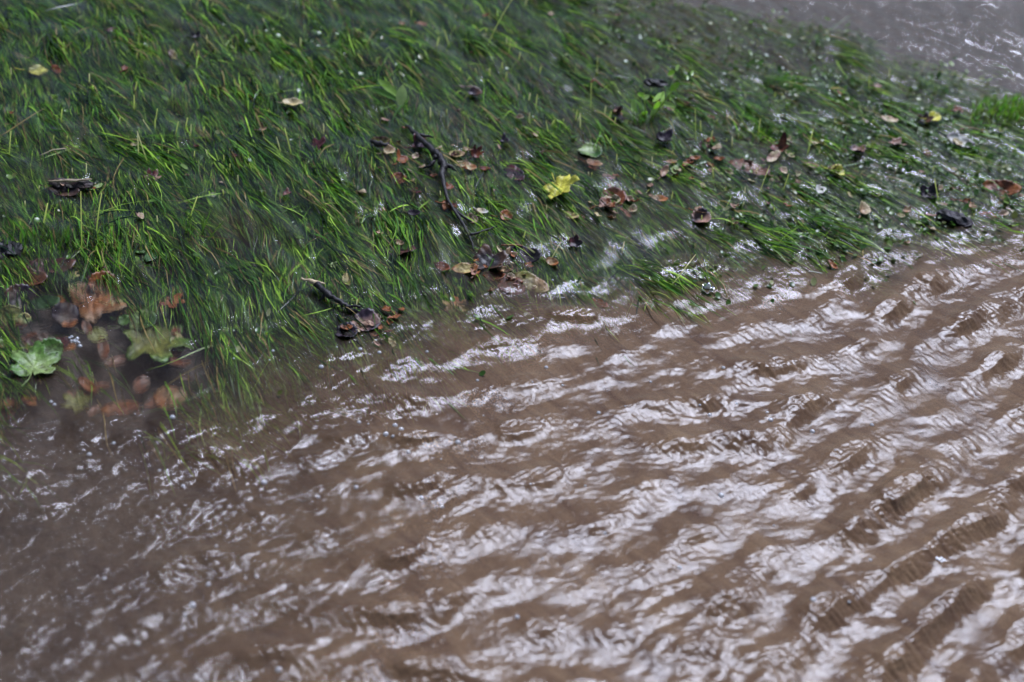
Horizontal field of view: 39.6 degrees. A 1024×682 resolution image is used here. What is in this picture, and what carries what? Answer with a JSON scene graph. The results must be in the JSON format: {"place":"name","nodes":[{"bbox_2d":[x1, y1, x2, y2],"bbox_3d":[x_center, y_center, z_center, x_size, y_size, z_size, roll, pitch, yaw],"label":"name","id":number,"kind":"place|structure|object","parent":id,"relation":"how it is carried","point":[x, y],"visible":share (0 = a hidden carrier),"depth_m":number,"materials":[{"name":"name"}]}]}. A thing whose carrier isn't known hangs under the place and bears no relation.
{"place":"outdoors","nodes":[
{"label":"outdoors","id":0,"kind":"place"},
{"bbox_2d":[0,0,1023,681],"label":"flood water","id":1,"kind":"structure","parent":0,"point":[572,510],"depth_m":2.27,"materials":[{"name":"liquid"}]},
{"bbox_2d":[0,213,67,256],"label":"grass tuft","id":2,"kind":"object","parent":1,"relation":"on","point":[25,235],"visible":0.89,"depth_m":2.40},
{"bbox_2d":[8,340,60,386],"bbox_3d":[-0.730,0.032,2.179,0.085,0.013,0.086,-25,50,-32],"label":"fallen leaf","id":3,"kind":"object","parent":1,"relation":"on","point":[37,352],"visible":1,"depth_m":2.18,"materials":[{"name":"plant"}]},
{"bbox_2d":[40,338,61,345],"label":"fallen leaf","id":4,"kind":"object","parent":1,"relation":"on","point":[48,341],"visible":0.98,"depth_m":2.22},
{"bbox_2d":[48,186,79,196],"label":"fallen leaf","id":5,"kind":"object","parent":1,"relation":"on","point":[73,192],"visible":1,"depth_m":2.53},
{"bbox_2d":[48,222,83,241],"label":"grass tuft","id":6,"kind":"object","parent":1,"relation":"on","point":[68,236],"visible":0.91,"depth_m":2.41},
{"bbox_2d":[136,212,143,218],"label":"leaf scrap","id":7,"kind":"object","parent":1,"relation":"on","point":[140,215],"visible":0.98,"depth_m":2.49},
{"bbox_2d":[186,31,200,37],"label":"fallen leaf","id":8,"kind":"object","parent":1,"relation":"on","point":[194,35],"visible":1,"depth_m":2.98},
{"bbox_2d":[174,205,225,238],"bbox_3d":[-0.534,-0.197,2.435,0.105,0.092,0.060,35,48,29],"label":"grass tuft","id":9,"kind":"object","parent":1,"relation":"on","point":[202,225],"visible":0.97,"depth_m":2.46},
{"bbox_2d":[283,188,291,194],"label":"leaf scrap","id":10,"kind":"object","parent":1,"relation":"on","point":[286,192],"visible":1,"depth_m":2.58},
{"bbox_2d":[276,97,302,105],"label":"fallen leaf","id":11,"kind":"object","parent":1,"relation":"on","point":[293,101],"visible":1,"depth_m":2.81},
{"bbox_2d":[301,277,324,283],"bbox_3d":[-0.333,-0.100,2.376,0.042,0.010,0.011,11,40,5],"label":"broken straw","id":12,"kind":"object","parent":1,"relation":"on","point":[312,281],"visible":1,"depth_m":2.38,"materials":[{"name":"beige plant"}]},
{"bbox_2d":[312,136,325,149],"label":"fallen leaf","id":13,"kind":"object","parent":1,"relation":"on","point":[321,142],"visible":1,"depth_m":2.72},
{"bbox_2d":[312,281,360,312],"bbox_3d":[-0.297,-0.070,2.359,0.106,0.024,0.026,29,45,24],"label":"fallen twig","id":14,"kind":"object","parent":1,"relation":"on","point":[327,293],"visible":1,"depth_m":2.35,"materials":[{"name":"brown wood"}]},
{"bbox_2d":[322,321,357,336],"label":"fallen leaf","id":15,"kind":"object","parent":1,"relation":"on","point":[353,329],"visible":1,"depth_m":2.31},
{"bbox_2d":[351,307,380,330],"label":"fallen leaf","id":16,"kind":"object","parent":1,"relation":"on","point":[366,313],"visible":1,"depth_m":2.34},
{"bbox_2d":[370,139,389,147],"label":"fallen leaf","id":17,"kind":"object","parent":1,"relation":"on","point":[378,144],"visible":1,"depth_m":2.71,"materials":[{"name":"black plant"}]},
{"bbox_2d":[371,136,389,142],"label":"fallen leaf","id":18,"kind":"object","parent":1,"relation":"on","point":[384,139],"visible":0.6,"depth_m":2.74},
{"bbox_2d":[382,306,390,311],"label":"leaf scrap","id":19,"kind":"object","parent":1,"relation":"on","point":[386,308],"visible":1,"depth_m":2.35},
{"bbox_2d":[371,79,406,105],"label":"broad leaved weed","id":20,"kind":"object","parent":1,"relation":"on","point":[390,91],"visible":1,"depth_m":2.86,"materials":[{"name":"green plant"}]},
{"bbox_2d":[383,144,394,153],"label":"fallen leaf","id":21,"kind":"object","parent":1,"relation":"on","point":[390,148],"visible":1,"depth_m":2.72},
{"bbox_2d":[388,314,400,318],"bbox_3d":[-0.194,-0.040,2.340,0.021,0.006,0.012,-4,24,-12],"label":"leaf scrap","id":22,"kind":"object","parent":1,"relation":"on","point":[395,316],"visible":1,"depth_m":2.34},
{"bbox_2d":[392,149,407,164],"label":"fallen leaf","id":23,"kind":"object","parent":1,"relation":"on","point":[399,156],"visible":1,"depth_m":2.70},
{"bbox_2d":[403,209,420,215],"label":"fallen leaf","id":24,"kind":"object","parent":1,"relation":"on","point":[413,212],"visible":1,"depth_m":2.57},
{"bbox_2d":[404,133,423,147],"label":"fallen leaf","id":25,"kind":"object","parent":1,"relation":"on","point":[417,143],"visible":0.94,"depth_m":2.74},
{"bbox_2d":[454,262,478,273],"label":"fallen leaf","id":26,"kind":"object","parent":1,"relation":"on","point":[465,267],"visible":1,"depth_m":2.46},
{"bbox_2d":[456,160,476,170],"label":"fallen leaf","id":27,"kind":"object","parent":1,"relation":"on","point":[472,166],"visible":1,"depth_m":2.71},
{"bbox_2d":[459,86,481,95],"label":"fallen leaf","id":28,"kind":"object","parent":1,"relation":"on","point":[474,91],"visible":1,"depth_m":2.91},
{"bbox_2d":[466,213,478,222],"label":"fallen leaf","id":29,"kind":"object","parent":1,"relation":"on","point":[469,215],"visible":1,"depth_m":2.58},
{"bbox_2d":[470,265,479,277],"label":"fallen leaf","id":30,"kind":"object","parent":1,"relation":"on","point":[475,272],"visible":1,"depth_m":2.45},
{"bbox_2d":[469,143,484,158],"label":"fallen leaf","id":31,"kind":"object","parent":1,"relation":"on","point":[476,153],"visible":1,"depth_m":2.73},
{"bbox_2d":[464,224,489,235],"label":"grass tuft","id":32,"kind":"object","parent":1,"relation":"on","point":[479,230],"visible":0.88,"depth_m":2.54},
{"bbox_2d":[473,207,487,212],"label":"fallen leaf","id":33,"kind":"object","parent":1,"relation":"on","point":[481,210],"visible":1,"depth_m":2.59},
{"bbox_2d":[470,243,508,269],"bbox_3d":[-0.056,-0.143,2.481,0.094,0.026,0.064,22,42,17],"label":"fallen leaf","id":34,"kind":"object","parent":1,"relation":"on","point":[501,257],"visible":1,"depth_m":2.49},
{"bbox_2d":[487,0,511,45],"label":"grass stalk","id":35,"kind":"object","parent":1,"relation":"on","point":[497,23],"depth_m":3.04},
{"bbox_2d":[493,133,508,142],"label":"fallen leaf","id":36,"kind":"object","parent":1,"relation":"on","point":[504,139],"visible":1,"depth_m":2.78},
{"bbox_2d":[496,264,506,271],"bbox_3d":[-0.019,-0.126,2.462,0.017,0.009,0.015,26,58,2],"label":"leaf scrap","id":37,"kind":"object","parent":1,"relation":"on","point":[503,268],"visible":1,"depth_m":2.46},
{"bbox_2d":[491,209,512,219],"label":"fallen leaf","id":38,"kind":"object","parent":1,"relation":"on","point":[507,214],"visible":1,"depth_m":2.59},
{"bbox_2d":[501,244,521,246],"bbox_3d":[0.000,-0.169,2.515,0.038,0.007,0.008,7,40,0],"label":"broken straw","id":39,"kind":"object","parent":1,"relation":"on","point":[510,245],"visible":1,"depth_m":2.51,"materials":[{"name":"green plant"}]},
{"bbox_2d":[507,272,515,278],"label":"leaf scrap","id":40,"kind":"object","parent":1,"relation":"on","point":[511,274],"visible":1,"depth_m":2.46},
{"bbox_2d":[506,247,517,256],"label":"fallen leaf","id":41,"kind":"object","parent":1,"relation":"on","point":[508,250],"visible":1,"depth_m":2.50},
{"bbox_2d":[509,164,524,180],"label":"fallen leaf","id":42,"kind":"object","parent":1,"relation":"on","point":[521,172],"visible":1,"depth_m":2.71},
{"bbox_2d":[511,245,541,262],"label":"fallen leaf","id":43,"kind":"object","parent":1,"relation":"on","point":[536,255],"visible":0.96,"depth_m":2.50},
{"bbox_2d":[506,265,548,292],"bbox_3d":[0.024,-0.106,2.456,0.095,0.012,0.036,33,60,20],"label":"fallen leaf","id":44,"kind":"object","parent":1,"relation":"on","point":[529,275],"visible":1,"depth_m":2.46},
{"bbox_2d":[546,257,558,265],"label":"fallen leaf","id":45,"kind":"object","parent":1,"relation":"on","point":[551,261],"visible":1,"depth_m":2.50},
{"bbox_2d":[563,234,582,247],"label":"fallen leaf","id":46,"kind":"object","parent":1,"relation":"on","point":[575,241],"visible":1,"depth_m":2.55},
{"bbox_2d":[568,140,602,157],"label":"fallen leaf","id":47,"kind":"object","parent":1,"relation":"on","point":[588,148],"visible":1,"depth_m":2.79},
{"bbox_2d":[590,78,603,87],"bbox_3d":[0.178,-0.538,2.973,0.032,0.011,0.012,34,47,28],"label":"broken straw","id":48,"kind":"object","parent":1,"relation":"on","point":[595,80],"visible":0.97,"depth_m":2.98,"materials":[{"name":"brown plant"}]},
{"bbox_2d":[599,197,611,204],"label":"fallen leaf","id":49,"kind":"object","parent":1,"relation":"on","point":[605,200],"visible":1,"depth_m":2.66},
{"bbox_2d":[612,194,620,202],"bbox_3d":[0.194,-0.265,2.671,0.021,0.009,0.021,0,61,11],"label":"leaf scrap","id":50,"kind":"object","parent":1,"relation":"on","point":[614,196],"visible":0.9,"depth_m":2.67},
{"bbox_2d":[613,105,622,112],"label":"fallen leaf","id":51,"kind":"object","parent":1,"relation":"on","point":[619,108],"visible":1,"depth_m":2.90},
{"bbox_2d":[612,113,624,123],"bbox_3d":[0.217,-0.451,2.890,0.023,0.020,0.028,-14,37,-22],"label":"earth clod","id":52,"kind":"object","parent":1,"relation":"on","point":[618,115],"visible":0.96,"depth_m":2.88,"materials":[{"name":"brown soil"}]},
{"bbox_2d":[621,112,654,122],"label":"grass tuft","id":53,"kind":"object","parent":1,"relation":"on","point":[638,119],"visible":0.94,"depth_m":2.89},
{"bbox_2d":[642,78,667,87],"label":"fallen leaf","id":54,"kind":"object","parent":1,"relation":"on","point":[652,82],"visible":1,"depth_m":2.97,"materials":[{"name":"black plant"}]},
{"bbox_2d":[645,128,673,141],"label":"fallen leaf","id":55,"kind":"object","parent":1,"relation":"on","point":[667,135],"visible":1,"depth_m":2.84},
{"bbox_2d":[656,195,667,201],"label":"fallen leaf","id":56,"kind":"object","parent":1,"relation":"on","point":[662,198],"visible":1,"depth_m":2.69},
{"bbox_2d":[657,164,668,179],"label":"fallen leaf","id":57,"kind":"object","parent":1,"relation":"on","point":[664,170],"visible":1,"depth_m":2.75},
{"bbox_2d":[670,165,678,175],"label":"fallen leaf","id":58,"kind":"object","parent":1,"relation":"on","point":[675,167],"visible":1,"depth_m":2.76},
{"bbox_2d":[678,207,710,222],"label":"fallen leaf","id":59,"kind":"object","parent":1,"relation":"on","point":[706,216],"visible":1,"depth_m":2.65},
{"bbox_2d":[689,155,700,159],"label":"leaf scrap","id":60,"kind":"object","parent":1,"relation":"on","point":[696,157],"visible":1,"depth_m":2.79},
{"bbox_2d":[702,282,713,294],"bbox_3d":[0.341,-0.091,2.475,0.021,0.014,0.021,7,40,0],"label":"water splash","id":61,"kind":"object","parent":1,"relation":"on","point":[711,292],"visible":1,"depth_m":2.48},
{"bbox_2d":[710,143,721,149],"bbox_3d":[0.407,-0.386,2.835,0.023,0.010,0.024,24,42,39],"label":"leaf scrap","id":62,"kind":"object","parent":1,"relation":"on","point":[717,146],"visible":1,"depth_m":2.84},
{"bbox_2d":[714,156,725,160],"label":"leaf scrap","id":63,"kind":"object","parent":1,"relation":"on","point":[718,158],"visible":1,"depth_m":2.81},
{"bbox_2d":[717,155,769,174],"bbox_3d":[0.455,-0.348,2.807,0.112,0.010,0.042,21,42,16],"label":"fallen leaf","id":64,"kind":"object","parent":1,"relation":"on","point":[762,172],"visible":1,"depth_m":2.80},
{"bbox_2d":[745,123,771,140],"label":"grass tuft","id":65,"kind":"object","parent":1,"relation":"on","point":[759,133],"visible":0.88,"depth_m":2.90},
{"bbox_2d":[766,150,780,161],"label":"fallen leaf","id":66,"kind":"object","parent":1,"relation":"on","point":[773,156],"visible":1,"depth_m":2.83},
{"bbox_2d":[767,132,788,151],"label":"fallen leaf","id":67,"kind":"object","parent":1,"relation":"on","point":[781,143],"visible":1,"depth_m":2.85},
{"bbox_2d":[779,166,787,173],"bbox_3d":[0.532,-0.335,2.789,0.017,0.008,0.019,-31,76,-34],"label":"leaf scrap","id":68,"kind":"object","parent":1,"relation":"on","point":[783,169],"visible":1,"depth_m":2.79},
{"bbox_2d":[801,160,818,167],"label":"fallen leaf","id":69,"kind":"object","parent":1,"relation":"on","point":[812,163],"visible":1,"depth_m":2.82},
{"bbox_2d":[820,164,844,175],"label":"fallen leaf","id":70,"kind":"object","parent":1,"relation":"on","point":[841,171],"visible":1,"depth_m":2.81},
{"bbox_2d":[828,259,837,268],"bbox_3d":[0.578,-0.138,2.562,0.010,0.008,0.028,-24,64,-11],"label":"leaf scrap","id":71,"kind":"object","parent":1,"relation":"on","point":[832,264],"visible":1,"depth_m":2.56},
{"bbox_2d":[841,144,865,152],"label":"fallen leaf","id":72,"kind":"object","parent":1,"relation":"on","point":[855,148],"visible":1,"depth_m":2.88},
{"bbox_2d":[875,114,897,121],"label":"fallen leaf","id":73,"kind":"object","parent":1,"relation":"on","point":[891,118],"visible":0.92,"depth_m":2.99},
{"bbox_2d":[880,137,906,145],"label":"fallen leaf","id":74,"kind":"object","parent":1,"relation":"on","point":[894,141],"visible":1,"depth_m":2.92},
{"bbox_2d":[903,206,911,211],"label":"leaf scrap","id":75,"kind":"object","parent":1,"relation":"on","point":[906,209],"visible":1,"depth_m":2.73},
{"bbox_2d":[918,112,933,122],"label":"fallen leaf","id":76,"kind":"object","parent":1,"relation":"on","point":[928,117],"visible":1,"depth_m":3.00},
{"bbox_2d":[920,183,938,198],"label":"fallen leaf","id":77,"kind":"object","parent":1,"relation":"on","point":[931,189],"visible":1,"depth_m":2.78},
{"bbox_2d":[920,111,940,120],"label":"fallen leaf","id":78,"kind":"object","parent":1,"relation":"on","point":[937,116],"visible":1,"depth_m":3.00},
{"bbox_2d":[936,212,972,226],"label":"fallen leaf","id":79,"kind":"object","parent":1,"relation":"on","point":[951,225],"visible":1,"depth_m":2.71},
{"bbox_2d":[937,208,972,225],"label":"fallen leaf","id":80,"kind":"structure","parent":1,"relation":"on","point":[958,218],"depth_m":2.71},
{"bbox_2d":[948,106,963,112],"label":"fallen leaf","id":81,"kind":"object","parent":1,"relation":"on","point":[956,108],"visible":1,"depth_m":3.04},
{"bbox_2d":[982,179,1021,194],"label":"fallen leaf","id":82,"kind":"object","parent":1,"relation":"on","point":[1010,187],"visible":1,"depth_m":2.82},
{"bbox_2d":[999,209,1008,215],"bbox_3d":[0.954,-0.248,2.757,0.019,0.008,0.014,-8,59,-7],"label":"leaf scrap","id":83,"kind":"object","parent":1,"relation":"on","point":[1004,212],"visible":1,"depth_m":2.76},
{"bbox_2d":[0,0,1023,484],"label":"flattened grass","id":84,"kind":"structure","parent":0,"point":[318,82],"depth_m":2.77,"materials":[{"name":"plant"}]},
{"bbox_2d":[0,240,22,257],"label":"earth clod","id":85,"kind":"object","parent":84,"relation":"on","point":[8,246],"visible":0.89,"depth_m":2.38,"materials":[{"name":"brown soil"}]},
{"bbox_2d":[36,271,47,284],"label":"fallen leaf","id":86,"kind":"object","parent":84,"relation":"on","point":[44,275],"visible":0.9,"depth_m":2.33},
{"bbox_2d":[50,61,60,70],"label":"fallen leaf","id":87,"kind":"object","parent":84,"relation":"on","point":[56,67],"visible":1,"depth_m":2.85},
{"bbox_2d":[48,177,93,189],"bbox_3d":[-0.789,-0.280,2.541,0.081,0.019,0.027,3,37,-2],"label":"wood chip","id":88,"kind":"object","parent":84,"relation":"on","point":[81,185],"visible":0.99,"depth_m":2.54,"materials":[{"name":"brown wood"}]},
{"bbox_2d":[49,178,91,182],"bbox_3d":[-0.785,-0.285,2.528,0.074,0.008,0.011,-4,41,-13],"label":"broken straw","id":89,"kind":"object","parent":88,"relation":"on","point":[68,180],"visible":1,"depth_m":2.52,"materials":[{"name":"beige plant"}]},
{"bbox_2d":[70,259,75,267],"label":"fallen leaf","id":90,"kind":"object","parent":84,"relation":"on","point":[73,262],"visible":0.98,"depth_m":2.37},
{"bbox_2d":[80,191,81,247],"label":"grass stalk","id":91,"kind":"object","parent":84,"relation":"on","point":[81,219],"depth_m":2.36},
{"bbox_2d":[96,193,101,231],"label":"grass stalk","id":92,"kind":"object","parent":84,"relation":"on","point":[98,213],"depth_m":2.42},
{"bbox_2d":[89,270,114,281],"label":"fallen leaf","id":93,"kind":"object","parent":84,"relation":"on","point":[98,275],"visible":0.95,"depth_m":2.35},
{"bbox_2d":[135,241,168,261],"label":"fallen leaf","id":94,"kind":"object","parent":84,"relation":"on","point":[145,257],"visible":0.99,"depth_m":2.41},
{"bbox_2d":[147,168,160,178],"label":"fallen leaf","id":95,"kind":"object","parent":84,"relation":"on","point":[155,173],"visible":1,"depth_m":2.59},
{"bbox_2d":[168,45,176,59],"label":"fallen leaf","id":96,"kind":"object","parent":84,"relation":"on","point":[172,51],"visible":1,"depth_m":2.93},
{"bbox_2d":[391,238,403,244],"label":"fallen leaf","id":97,"kind":"object","parent":84,"relation":"on","point":[400,242],"visible":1,"depth_m":2.50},
{"bbox_2d":[391,172,405,177],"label":"fallen leaf","id":98,"kind":"object","parent":84,"relation":"on","point":[398,173],"visible":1,"depth_m":2.66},
{"bbox_2d":[400,245,415,254],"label":"fallen leaf","id":99,"kind":"object","parent":84,"relation":"on","point":[407,250],"visible":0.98,"depth_m":2.48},
{"bbox_2d":[407,152,418,158],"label":"fallen leaf","id":100,"kind":"object","parent":84,"relation":"on","point":[415,155],"visible":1,"depth_m":2.71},
{"bbox_2d":[435,200,450,209],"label":"fallen leaf","id":101,"kind":"object","parent":84,"relation":"on","point":[445,204],"visible":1,"depth_m":2.60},
{"bbox_2d":[440,261,450,270],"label":"fallen leaf","id":102,"kind":"object","parent":84,"relation":"on","point":[447,266],"visible":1,"depth_m":2.46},
{"bbox_2d":[405,124,497,250],"bbox_3d":[-0.116,-0.304,2.648,0.064,0.031,0.412,-11,43,-20],"label":"fallen twig","id":103,"kind":"object","parent":84,"relation":"on","point":[436,154],"visible":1,"depth_m":2.67,"materials":[{"name":"brown wood"}]},
{"bbox_2d":[446,182,453,188],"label":"fallen leaf","id":104,"kind":"object","parent":103,"relation":"on","point":[450,186],"visible":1,"depth_m":2.64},
{"bbox_2d":[448,150,464,156],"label":"fallen leaf","id":105,"kind":"object","parent":84,"relation":"on","point":[462,153],"visible":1,"depth_m":2.74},
{"bbox_2d":[1,0,1023,394],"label":"round leaved weeds","id":106,"kind":"object","parent":84,"relation":"on","point":[747,156],"visible":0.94,"depth_m":2.90,"materials":[{"name":"green plant"}]},
{"bbox_2d":[858,201,870,218],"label":"fallen leaf","id":107,"kind":"object","parent":106,"relation":"on","point":[863,206],"visible":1,"depth_m":2.71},
{"bbox_2d":[542,173,579,199],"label":"fallen leaf","id":108,"kind":"object","parent":84,"relation":"on","point":[563,184],"visible":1,"depth_m":2.66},
{"bbox_2d":[603,186,626,204],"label":"fallen leaf","id":109,"kind":"object","parent":84,"relation":"on","point":[619,192],"visible":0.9,"depth_m":2.68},
{"bbox_2d":[631,64,701,122],"bbox_3d":[0.312,-0.491,2.872,0.139,0.137,0.048,7,40,0],"label":"leafy weed","id":110,"kind":"object","parent":84,"relation":"on","point":[661,95],"visible":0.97,"depth_m":2.89,"materials":[{"name":"green plant"}]},
{"bbox_2d":[672,254,695,284],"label":"grass stalk","id":111,"kind":"object","parent":84,"relation":"on","point":[682,271],"depth_m":2.46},
{"bbox_2d":[814,185,825,196],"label":"fallen leaf","id":112,"kind":"object","parent":84,"relation":"on","point":[818,187],"visible":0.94,"depth_m":2.75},
{"bbox_2d":[937,130,974,147],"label":"fallen leaf","id":113,"kind":"object","parent":84,"relation":"on","point":[952,136],"visible":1,"depth_m":2.95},
{"bbox_2d":[953,138,962,144],"bbox_3d":[0.921,-0.411,2.937,0.013,0.008,0.027,-23,56,-18],"label":"leaf scrap","id":114,"kind":"object","parent":113,"relation":"on","point":[956,141],"visible":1,"depth_m":2.94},
{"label":"ground","id":115,"kind":"structure","parent":0,"visible":0},
{"bbox_2d":[5,283,29,292],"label":"fallen leaf","id":116,"kind":"object","parent":115,"relation":"on","point":[19,286],"visible":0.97,"depth_m":2.31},
{"bbox_2d":[150,345,184,361],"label":"fallen leaf","id":117,"kind":"object","parent":115,"relation":"on","point":[165,359],"visible":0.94,"depth_m":2.22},
{"bbox_2d":[969,91,1023,124],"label":"grass tuft","id":118,"kind":"object","parent":115,"relation":"on","point":[1011,110],"visible":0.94,"depth_m":3.06,"materials":[{"name":"plant"}]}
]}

